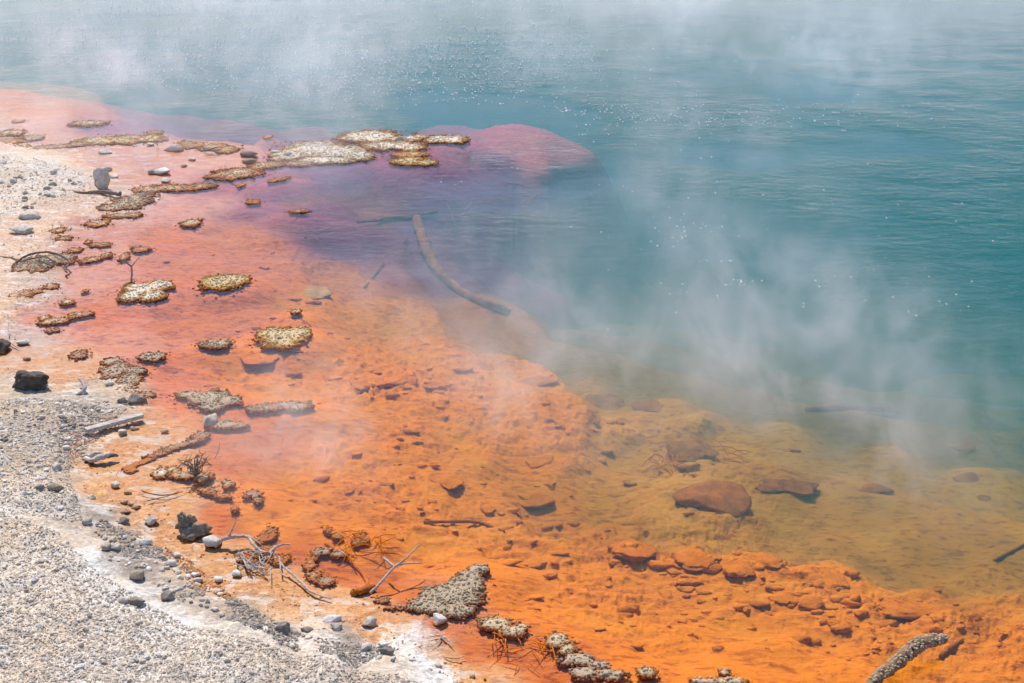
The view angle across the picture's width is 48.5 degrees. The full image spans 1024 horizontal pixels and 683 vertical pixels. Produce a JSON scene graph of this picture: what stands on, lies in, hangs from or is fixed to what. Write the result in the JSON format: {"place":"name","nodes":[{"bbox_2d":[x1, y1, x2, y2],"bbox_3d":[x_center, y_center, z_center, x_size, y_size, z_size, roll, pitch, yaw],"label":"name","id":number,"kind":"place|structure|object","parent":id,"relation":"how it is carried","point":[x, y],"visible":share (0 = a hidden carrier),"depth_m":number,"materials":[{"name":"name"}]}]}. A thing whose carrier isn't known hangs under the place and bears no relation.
{"place":"outdoors","nodes":[
{"label":"outdoors","id":0,"kind":"place"},
{"bbox_2d":[0,0,1023,682],"bbox_3d":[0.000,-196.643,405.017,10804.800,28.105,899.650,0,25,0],"label":"ground","id":1,"kind":"structure","parent":0,"point":[756,366],"depth_m":8.44,"materials":[{"name":"stone"}]},
{"bbox_2d":[0,138,31,146],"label":"mineral crust","id":2,"kind":"object","parent":1,"relation":"on","point":[17,141],"visible":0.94,"depth_m":11.36},
{"bbox_2d":[8,225,33,233],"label":"stone","id":3,"kind":"object","parent":1,"relation":"on","point":[26,229],"visible":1,"depth_m":8.88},
{"bbox_2d":[0,128,44,141],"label":"mineral crust","id":4,"kind":"object","parent":1,"relation":"on","point":[15,133],"visible":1,"depth_m":11.59},
{"bbox_2d":[8,288,43,297],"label":"mineral crust","id":5,"kind":"object","parent":1,"relation":"on","point":[30,292],"visible":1,"depth_m":7.80},
{"bbox_2d":[18,212,41,219],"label":"stone","id":6,"kind":"object","parent":1,"relation":"on","point":[31,215],"visible":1,"depth_m":9.18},
{"bbox_2d":[12,370,48,390],"bbox_3d":[-2.747,0.216,6.502,0.215,0.120,0.163,0,25,0],"label":"rock","id":7,"kind":"object","parent":1,"relation":"on","point":[31,380],"visible":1,"depth_m":6.45,"materials":[{"name":"stone"}]},
{"bbox_2d":[9,252,77,273],"bbox_3d":[-3.423,-0.576,8.336,0.444,0.052,0.409,0,25,0],"label":"mineral crust","id":8,"kind":"object","parent":1,"relation":"on","point":[34,265],"visible":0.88,"depth_m":8.30},
{"bbox_2d":[0,251,69,272],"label":"branch","id":9,"kind":"object","parent":8,"relation":"on","point":[39,257],"visible":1,"depth_m":8.30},
{"bbox_2d":[25,141,92,149],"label":"mineral crust","id":10,"kind":"object","parent":1,"relation":"on","point":[64,145],"visible":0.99,"depth_m":11.22},
{"bbox_2d":[35,310,95,326],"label":"mineral crust","id":11,"kind":"object","parent":1,"relation":"on","point":[47,320],"visible":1,"depth_m":7.40},
{"bbox_2d":[67,349,88,361],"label":"mineral crust","id":12,"kind":"object","parent":1,"relation":"on","point":[77,355],"visible":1,"depth_m":6.91},
{"bbox_2d":[67,119,110,127],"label":"mineral crust","id":13,"kind":"object","parent":1,"relation":"on","point":[90,123],"visible":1,"depth_m":12.01},
{"bbox_2d":[76,251,112,264],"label":"mineral crust","id":14,"kind":"object","parent":1,"relation":"on","point":[95,259],"visible":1,"depth_m":8.39},
{"bbox_2d":[83,218,110,228],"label":"mineral crust","id":15,"kind":"object","parent":1,"relation":"on","point":[98,223],"visible":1,"depth_m":9.11},
{"bbox_2d":[72,179,121,195],"bbox_3d":[-3.575,-1.329,9.826,0.542,0.101,0.139,7,26,15],"label":"branch","id":16,"kind":"object","parent":1,"relation":"on","point":[119,193],"visible":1,"depth_m":9.81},
{"bbox_2d":[83,239,112,248],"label":"mineral crust","id":17,"kind":"object","parent":1,"relation":"on","point":[100,245],"visible":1,"depth_m":8.67},
{"bbox_2d":[81,451,118,462],"bbox_3d":[-2.102,0.584,5.778,0.197,0.055,0.080,0,25,0],"label":"driftwood knot","id":18,"kind":"object","parent":1,"relation":"on","point":[90,458],"visible":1,"depth_m":5.77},
{"bbox_2d":[93,167,110,189],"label":"rock","id":19,"kind":"object","parent":1,"relation":"on","point":[101,175],"visible":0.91,"depth_m":9.89,"materials":[{"name":"stone"}]},
{"bbox_2d":[101,211,143,219],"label":"mineral crust","id":20,"kind":"object","parent":1,"relation":"on","point":[129,215],"visible":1,"depth_m":9.28},
{"bbox_2d":[98,356,147,385],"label":"mineral crust","id":21,"kind":"object","parent":1,"relation":"on","point":[122,371],"visible":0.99,"depth_m":6.70},
{"bbox_2d":[95,191,155,211],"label":"mineral crust","id":22,"kind":"object","parent":1,"relation":"on","point":[137,201],"visible":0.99,"depth_m":9.58},
{"bbox_2d":[115,385,156,397],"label":"mineral crust","id":23,"kind":"object","parent":1,"relation":"on","point":[148,394],"visible":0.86,"depth_m":6.46},
{"bbox_2d":[127,393,146,403],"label":"stone","id":24,"kind":"object","parent":1,"relation":"on","point":[133,398],"visible":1,"depth_m":6.34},
{"bbox_2d":[121,456,158,473],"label":"mineral crust","id":25,"kind":"object","parent":1,"relation":"on","point":[129,468],"visible":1,"depth_m":5.75},
{"bbox_2d":[130,245,152,253],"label":"mineral crust","id":26,"kind":"object","parent":1,"relation":"on","point":[137,249],"visible":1,"depth_m":8.57},
{"bbox_2d":[136,350,166,362],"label":"mineral crust","id":27,"kind":"object","parent":1,"relation":"on","point":[153,357],"visible":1,"depth_m":6.87},
{"bbox_2d":[150,466,168,479],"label":"mineral crust","id":28,"kind":"object","parent":1,"relation":"on","point":[158,473],"visible":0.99,"depth_m":5.67},
{"bbox_2d":[131,182,218,193],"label":"mineral crust","id":29,"kind":"object","parent":1,"relation":"on","point":[169,187],"visible":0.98,"depth_m":9.96},
{"bbox_2d":[141,430,210,458],"bbox_3d":[-1.741,0.551,5.929,0.117,0.043,0.383,20,32,36],"label":"mineral crust","id":30,"kind":"object","parent":1,"relation":"on","point":[197,437],"visible":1,"depth_m":5.93},
{"bbox_2d":[164,465,215,485],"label":"mineral crust","id":31,"kind":"object","parent":1,"relation":"on","point":[176,473],"visible":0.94,"depth_m":5.65},
{"bbox_2d":[178,450,211,475],"bbox_3d":[-1.565,0.612,5.624,0.167,0.125,0.126,0,25,0],"label":"dead bush","id":32,"kind":"object","parent":31,"relation":"on","point":[195,471],"visible":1,"depth_m":5.63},
{"bbox_2d":[178,218,203,228],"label":"mineral crust","id":33,"kind":"object","parent":1,"relation":"on","point":[192,223],"visible":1,"depth_m":9.11},
{"bbox_2d":[173,139,240,154],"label":"mineral crust","id":34,"kind":"object","parent":1,"relation":"on","point":[226,149],"visible":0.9,"depth_m":11.19},
{"bbox_2d":[173,388,243,412],"bbox_3d":[-1.703,0.321,6.413,0.420,0.052,0.256,19,31,35],"label":"mineral crust","id":35,"kind":"object","parent":1,"relation":"on","point":[214,401],"visible":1,"depth_m":6.38},
{"bbox_2d":[0,156,417,682],"bbox_3d":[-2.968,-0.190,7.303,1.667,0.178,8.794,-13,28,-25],"label":"gravel","id":36,"kind":"structure","parent":1,"relation":"on","point":[124,654],"depth_m":4.46,"materials":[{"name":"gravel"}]},
{"bbox_2d":[203,413,217,427],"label":"stone","id":37,"kind":"object","parent":1,"relation":"on","point":[210,420],"visible":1,"depth_m":6.12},
{"bbox_2d":[196,338,232,350],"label":"mineral crust","id":38,"kind":"object","parent":1,"relation":"on","point":[213,344],"visible":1,"depth_m":7.03},
{"bbox_2d":[196,487,232,501],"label":"mineral crust","id":39,"kind":"object","parent":1,"relation":"on","point":[208,492],"visible":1,"depth_m":5.51},
{"bbox_2d":[56,399,398,668],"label":"dark gravel","id":40,"kind":"structure","parent":1,"relation":"on","point":[202,591],"depth_m":4.82,"materials":[{"name":"gravel"}]},
{"bbox_2d":[84,412,143,433],"bbox_3d":[-2.128,0.434,6.091,0.314,0.028,0.040,-17,30,-32],"label":"driftwood plank","id":41,"kind":"object","parent":40,"relation":"on","point":[113,422],"visible":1,"depth_m":6.08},
{"bbox_2d":[2,224,455,675],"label":"mineral crumbs","id":42,"kind":"object","parent":1,"relation":"on","point":[402,641],"visible":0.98,"depth_m":5.03,"materials":[{"name":"beige stone"}]},
{"bbox_2d":[209,419,250,430],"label":"mineral crust","id":43,"kind":"object","parent":1,"relation":"on","point":[230,424],"visible":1,"depth_m":6.11},
{"bbox_2d":[241,489,264,506],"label":"mineral crust","id":44,"kind":"object","parent":1,"relation":"on","point":[254,495],"visible":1,"depth_m":5.49},
{"bbox_2d":[240,352,278,364],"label":"submerged rock","id":45,"kind":"object","parent":1,"relation":"on","point":[256,358],"visible":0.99,"depth_m":6.95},
{"bbox_2d":[234,545,291,567],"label":"mineral crust","id":46,"kind":"object","parent":1,"relation":"on","point":[286,558],"visible":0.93,"depth_m":5.04},
{"bbox_2d":[255,525,279,545],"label":"mineral crust","id":47,"kind":"object","parent":1,"relation":"on","point":[268,534],"visible":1,"depth_m":5.19},
{"bbox_2d":[244,400,314,414],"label":"mineral crust","id":48,"kind":"object","parent":1,"relation":"on","point":[295,407],"visible":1,"depth_m":6.30},
{"bbox_2d":[251,325,312,350],"bbox_3d":[-1.442,-0.022,7.144,0.377,0.056,0.350,0,25,0],"label":"mineral crust","id":49,"kind":"object","parent":1,"relation":"on","point":[280,338],"visible":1,"depth_m":7.13},
{"bbox_2d":[275,621,289,634],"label":"stone","id":50,"kind":"object","parent":1,"relation":"on","point":[283,627],"visible":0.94,"depth_m":4.52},
{"bbox_2d":[269,556,331,598],"bbox_3d":[-0.934,1.029,4.845,0.130,0.030,0.379,-23,33,-40],"label":"branch","id":51,"kind":"object","parent":1,"relation":"on","point":[297,578],"visible":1,"depth_m":4.88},
{"bbox_2d":[301,555,323,583],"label":"mineral crust","id":52,"kind":"object","parent":1,"relation":"on","point":[308,567],"visible":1,"depth_m":4.95},
{"bbox_2d":[303,373,327,381],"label":"submerged rock","id":53,"kind":"object","parent":1,"relation":"on","point":[321,377],"visible":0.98,"depth_m":6.88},
{"bbox_2d":[303,286,331,298],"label":"submerged rock","id":54,"kind":"object","parent":1,"relation":"on","point":[316,292],"visible":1,"depth_m":8.15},
{"bbox_2d":[317,575,335,587],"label":"mineral crust","id":55,"kind":"object","parent":1,"relation":"on","point":[326,582],"visible":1,"depth_m":4.88},
{"bbox_2d":[309,546,348,559],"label":"mineral crust","id":56,"kind":"object","parent":1,"relation":"on","point":[322,552],"visible":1,"depth_m":5.06},
{"bbox_2d":[323,526,343,541],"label":"mineral crust","id":57,"kind":"object","parent":1,"relation":"on","point":[327,531],"visible":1,"depth_m":5.20},
{"bbox_2d":[324,541,368,584],"bbox_3d":[-0.718,0.983,5.043,0.052,0.044,0.390,-18,30,-33],"label":"sunken stick","id":58,"kind":"object","parent":1,"relation":"on","point":[358,569],"visible":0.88,"depth_m":5.02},
{"bbox_2d":[350,530,369,548],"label":"mineral crust","id":59,"kind":"object","parent":1,"relation":"on","point":[365,540],"visible":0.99,"depth_m":5.16},
{"bbox_2d":[349,377,376,390],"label":"submerged rock","id":60,"kind":"object","parent":1,"relation":"on","point":[360,386],"visible":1,"depth_m":6.77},
{"bbox_2d":[350,584,376,596],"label":"rock","id":61,"kind":"object","parent":1,"relation":"on","point":[364,589],"visible":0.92,"depth_m":4.81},
{"bbox_2d":[331,530,397,568],"bbox_3d":[-0.662,0.921,5.122,0.304,0.053,0.289,0,25,0],"label":"sunken brushwood","id":62,"kind":"object","parent":1,"relation":"on","point":[382,551],"visible":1,"depth_m":5.11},
{"bbox_2d":[2,119,752,682],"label":"crust crumbs","id":63,"kind":"object","parent":1,"relation":"on","point":[258,345],"visible":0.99,"depth_m":7.31,"materials":[{"name":"stone"}]},
{"bbox_2d":[373,596,406,610],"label":"mineral crust","id":64,"kind":"object","parent":1,"relation":"on","point":[382,601],"visible":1,"depth_m":4.73},
{"bbox_2d":[360,139,428,151],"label":"mineral crust","id":65,"kind":"object","parent":1,"relation":"on","point":[384,145],"visible":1,"depth_m":11.19},
{"bbox_2d":[369,544,421,593],"bbox_3d":[-0.537,0.954,4.910,0.281,0.122,0.136,-20,32,-36],"label":"branch","id":66,"kind":"object","parent":1,"relation":"on","point":[386,575],"visible":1,"depth_m":4.89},
{"bbox_2d":[357,210,437,223],"bbox_3d":[-1.053,-1.115,10.049,0.197,0.166,0.913,23,33,39],"label":"sunken pole","id":67,"kind":"object","parent":1,"relation":"on","point":[394,217],"visible":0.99,"depth_m":10.14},
{"bbox_2d":[381,372,418,388],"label":"submerged rock","id":68,"kind":"object","parent":1,"relation":"on","point":[402,378],"visible":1,"depth_m":6.81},
{"bbox_2d":[331,128,470,145],"bbox_3d":[-1.123,-2.076,11.543,1.418,0.060,0.596,0,25,0],"label":"mineral crust","id":69,"kind":"object","parent":1,"relation":"on","point":[362,136],"visible":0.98,"depth_m":11.47},
{"bbox_2d":[390,150,429,157],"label":"mineral crust","id":70,"kind":"object","parent":1,"relation":"on","point":[416,153],"visible":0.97,"depth_m":10.94},
{"bbox_2d":[388,155,438,166],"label":"mineral crust","id":71,"kind":"object","parent":1,"relation":"on","point":[413,161],"visible":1,"depth_m":10.69},
{"bbox_2d":[422,379,450,390],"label":"submerged rock","id":72,"kind":"object","parent":1,"relation":"on","point":[439,385],"visible":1,"depth_m":6.79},
{"bbox_2d":[432,613,446,625],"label":"stone","id":73,"kind":"object","parent":1,"relation":"on","point":[439,619],"visible":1,"depth_m":4.63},
{"bbox_2d":[431,474,463,488],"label":"submerged rock","id":74,"kind":"object","parent":1,"relation":"on","point":[449,481],"visible":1,"depth_m":5.84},
{"bbox_2d":[405,563,489,620],"bbox_3d":[-0.269,1.058,4.827,0.348,0.056,0.376,0,25,0],"label":"mineral crust","id":75,"kind":"object","parent":1,"relation":"on","point":[458,596],"visible":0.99,"depth_m":4.77},
{"bbox_2d":[412,214,510,313],"bbox_3d":[-0.549,-0.652,9.295,0.317,0.171,2.072,-10,27,-21],"label":"sunken log","id":76,"kind":"object","parent":1,"relation":"on","point":[425,244],"visible":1,"depth_m":9.11,"materials":[{"name":"wood"}]},
{"bbox_2d":[423,520,504,531],"bbox_3d":[-0.226,0.882,5.530,0.398,0.068,0.108,2,25,5],"label":"sunken root","id":77,"kind":"object","parent":1,"relation":"on","point":[464,521],"visible":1,"depth_m":5.51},
{"bbox_2d":[475,614,530,639],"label":"mineral crust","id":78,"kind":"object","parent":1,"relation":"on","point":[508,628],"visible":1,"depth_m":4.60},
{"bbox_2d":[483,629,557,675],"bbox_3d":[0.051,1.216,4.511,0.362,0.059,0.305,0,25,0],"label":"sunken brushwood","id":79,"kind":"object","parent":1,"relation":"on","point":[505,643],"visible":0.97,"depth_m":4.50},
{"bbox_2d":[515,372,558,386],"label":"submerged rock","id":80,"kind":"object","parent":1,"relation":"on","point":[538,379],"visible":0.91,"depth_m":7.04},
{"bbox_2d":[520,490,554,506],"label":"submerged rock","id":81,"kind":"object","parent":1,"relation":"on","point":[539,498],"visible":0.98,"depth_m":5.83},
{"bbox_2d":[525,454,553,467],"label":"submerged rock","id":82,"kind":"object","parent":1,"relation":"on","point":[538,461],"visible":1,"depth_m":6.17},
{"bbox_2d":[544,630,579,657],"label":"mineral crust","id":83,"kind":"object","parent":1,"relation":"on","point":[562,643],"visible":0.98,"depth_m":4.50},
{"bbox_2d":[163,216,1023,661],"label":"bed rubble","id":84,"kind":"object","parent":1,"relation":"on","point":[843,600],"visible":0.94,"depth_m":5.16,"materials":[{"name":"stone"}]},
{"bbox_2d":[555,651,632,682],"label":"mineral crust","id":85,"kind":"object","parent":1,"relation":"on","point":[587,666],"visible":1,"depth_m":4.37},
{"bbox_2d":[583,393,624,409],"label":"submerged rock","id":86,"kind":"object","parent":1,"relation":"on","point":[608,401],"visible":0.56,"depth_m":7.18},
{"bbox_2d":[611,539,658,561],"bbox_3d":[0.575,0.967,5.280,0.203,0.031,0.169,15,29,30],"label":"submerged rock","id":87,"kind":"object","parent":1,"relation":"on","point":[643,551],"visible":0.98,"depth_m":5.25,"materials":[{"name":"stone"}]},
{"bbox_2d":[634,665,657,679],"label":"mineral crust","id":88,"kind":"object","parent":1,"relation":"on","point":[643,672],"visible":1,"depth_m":4.36},
{"bbox_2d":[631,400,663,412],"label":"submerged rock","id":89,"kind":"object","parent":1,"relation":"on","point":[652,406],"visible":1,"depth_m":6.95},
{"bbox_2d":[642,453,689,475],"bbox_3d":[0.860,0.680,6.318,0.294,0.070,0.255,0,25,0],"label":"sunken brushwood","id":90,"kind":"object","parent":1,"relation":"on","point":[666,459],"visible":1,"depth_m":6.33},
{"bbox_2d":[665,438,718,462],"bbox_3d":[1.025,0.634,6.511,0.320,0.067,0.256,0,25,0],"label":"submerged rock","id":91,"kind":"object","parent":1,"relation":"on","point":[695,449],"visible":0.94,"depth_m":6.49,"materials":[{"name":"stone"}]},
{"bbox_2d":[674,548,717,571],"bbox_3d":[0.846,1.004,5.213,0.205,0.031,0.164,0,25,0],"label":"submerged rock","id":92,"kind":"object","parent":1,"relation":"on","point":[693,560],"visible":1,"depth_m":5.20,"materials":[{"name":"stone"}]},
{"bbox_2d":[672,480,751,517],"bbox_3d":[1.018,0.803,5.813,0.400,0.112,0.320,0,25,0],"label":"submerged rock","id":93,"kind":"object","parent":1,"relation":"on","point":[733,499],"visible":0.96,"depth_m":5.76,"materials":[{"name":"stone"}]},
{"bbox_2d":[688,668,749,682],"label":"mineral crust","id":94,"kind":"object","parent":1,"relation":"on","point":[722,677],"visible":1,"depth_m":4.32},
{"bbox_2d":[699,438,753,463],"bbox_3d":[1.192,0.651,6.520,0.432,0.057,0.283,14,28,27],"label":"sunken brushwood","id":95,"kind":"object","parent":1,"relation":"on","point":[731,460],"visible":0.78,"depth_m":6.52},
{"bbox_2d":[721,560,755,576],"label":"submerged rock","id":96,"kind":"object","parent":1,"relation":"on","point":[739,568],"visible":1,"depth_m":5.13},
{"bbox_2d":[751,551,787,567],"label":"submerged rock","id":97,"kind":"object","parent":1,"relation":"on","point":[765,559],"visible":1,"depth_m":5.22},
{"bbox_2d":[767,588,799,605],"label":"submerged rock","id":98,"kind":"object","parent":1,"relation":"on","point":[781,598],"visible":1,"depth_m":4.97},
{"bbox_2d":[755,478,818,495],"bbox_3d":[1.474,0.774,6.095,0.352,0.040,0.168,3,25,6],"label":"submerged rock","id":99,"kind":"object","parent":1,"relation":"on","point":[798,488],"visible":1,"depth_m":6.07,"materials":[{"name":"stone"}]},
{"bbox_2d":[797,594,824,609],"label":"submerged rock","id":100,"kind":"object","parent":1,"relation":"on","point":[811,602],"visible":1,"depth_m":4.94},
{"bbox_2d":[813,569,849,589],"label":"submerged rock","id":101,"kind":"object","parent":1,"relation":"on","point":[836,579],"visible":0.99,"depth_m":5.13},
{"bbox_2d":[805,404,900,413],"bbox_3d":[2.262,0.453,7.513,0.916,0.298,0.112,-16,30,-31],"label":"sunken log","id":102,"kind":"object","parent":1,"relation":"on","point":[883,408],"visible":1,"depth_m":7.48,"materials":[{"name":"wood"}]},
{"bbox_2d":[858,483,894,492],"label":"submerged rock","id":103,"kind":"object","parent":1,"relation":"on","point":[873,488],"visible":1,"depth_m":6.14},
{"bbox_2d":[864,633,949,682],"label":"crusted branch","id":104,"kind":"object","parent":1,"relation":"on","point":[915,646],"visible":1,"depth_m":4.37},
{"bbox_2d":[878,600,960,618],"bbox_3d":[1.775,1.164,4.943,0.340,0.033,0.136,0,25,0],"label":"submerged rock","id":105,"kind":"object","parent":1,"relation":"on","point":[903,609],"visible":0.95,"depth_m":4.92,"materials":[{"name":"stone"}]},
{"bbox_2d":[939,638,963,658],"bbox_3d":[1.818,1.264,4.707,0.196,0.038,0.028,-21,32,-37],"label":"sunken stick","id":106,"kind":"object","parent":1,"relation":"on","point":[946,650],"visible":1,"depth_m":4.68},
{"bbox_2d":[947,441,974,453],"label":"submerged rock","id":107,"kind":"object","parent":1,"relation":"on","point":[967,447],"visible":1,"depth_m":6.95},
{"bbox_2d":[952,472,978,482],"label":"submerged rock","id":108,"kind":"object","parent":1,"relation":"on","point":[969,477],"visible":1,"depth_m":6.44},
{"bbox_2d":[0,0,1023,246],"bbox_3d":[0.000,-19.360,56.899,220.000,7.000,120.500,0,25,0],"label":"steam","id":109,"kind":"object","parent":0,"point":[548,26],"depth_m":15.99,"materials":[{"name":"white"}]},
{"bbox_2d":[70,133,168,145],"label":"mineral crust","id":110,"kind":"object","parent":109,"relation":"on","point":[128,139],"visible":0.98,"depth_m":11.42},
{"bbox_2d":[115,280,175,303],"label":"mineral crust","id":111,"kind":"object","parent":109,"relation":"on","point":[152,291],"visible":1,"depth_m":7.80},
{"bbox_2d":[175,511,212,541],"bbox_3d":[-1.456,0.843,5.181,0.171,0.133,0.113,0,25,0],"label":"rock","id":112,"kind":"object","parent":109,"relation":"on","point":[189,528],"visible":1,"depth_m":5.17,"materials":[{"name":"black stone"}]},
{"bbox_2d":[202,535,221,546],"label":"stone","id":113,"kind":"object","parent":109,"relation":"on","point":[210,541],"visible":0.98,"depth_m":5.10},
{"bbox_2d":[214,519,289,554],"bbox_3d":[-1.168,0.867,5.073,0.340,0.140,0.094,5,26,11],"label":"branch","id":114,"kind":"object","parent":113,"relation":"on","point":[234,536],"visible":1,"depth_m":5.10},
{"bbox_2d":[197,273,252,291],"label":"mineral crust","id":115,"kind":"object","parent":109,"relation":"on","point":[223,282],"visible":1,"depth_m":7.96},
{"bbox_2d":[235,548,275,575],"bbox_3d":[-1.141,0.961,4.991,0.226,0.026,0.143,7,26,15],"label":"branch","id":116,"kind":"object","parent":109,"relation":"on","point":[251,565],"visible":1,"depth_m":4.98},
{"bbox_2d":[202,160,314,181],"bbox_3d":[-2.348,-1.593,10.515,1.052,0.054,0.413,-17,30,-33],"label":"mineral crust","id":117,"kind":"object","parent":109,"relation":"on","point":[230,174],"visible":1,"depth_m":10.45},
{"bbox_2d":[266,140,375,165],"bbox_3d":[-1.794,-1.822,10.992,1.056,0.066,0.810,6,26,13],"label":"mineral crust","id":118,"kind":"object","parent":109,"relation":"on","point":[320,153],"visible":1,"depth_m":10.91},
{"bbox_2d":[2,1,993,333],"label":"bubbles","id":119,"kind":"object","parent":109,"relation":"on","point":[384,71],"visible":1,"depth_m":14.99,"materials":[{"name":"white liquid"}]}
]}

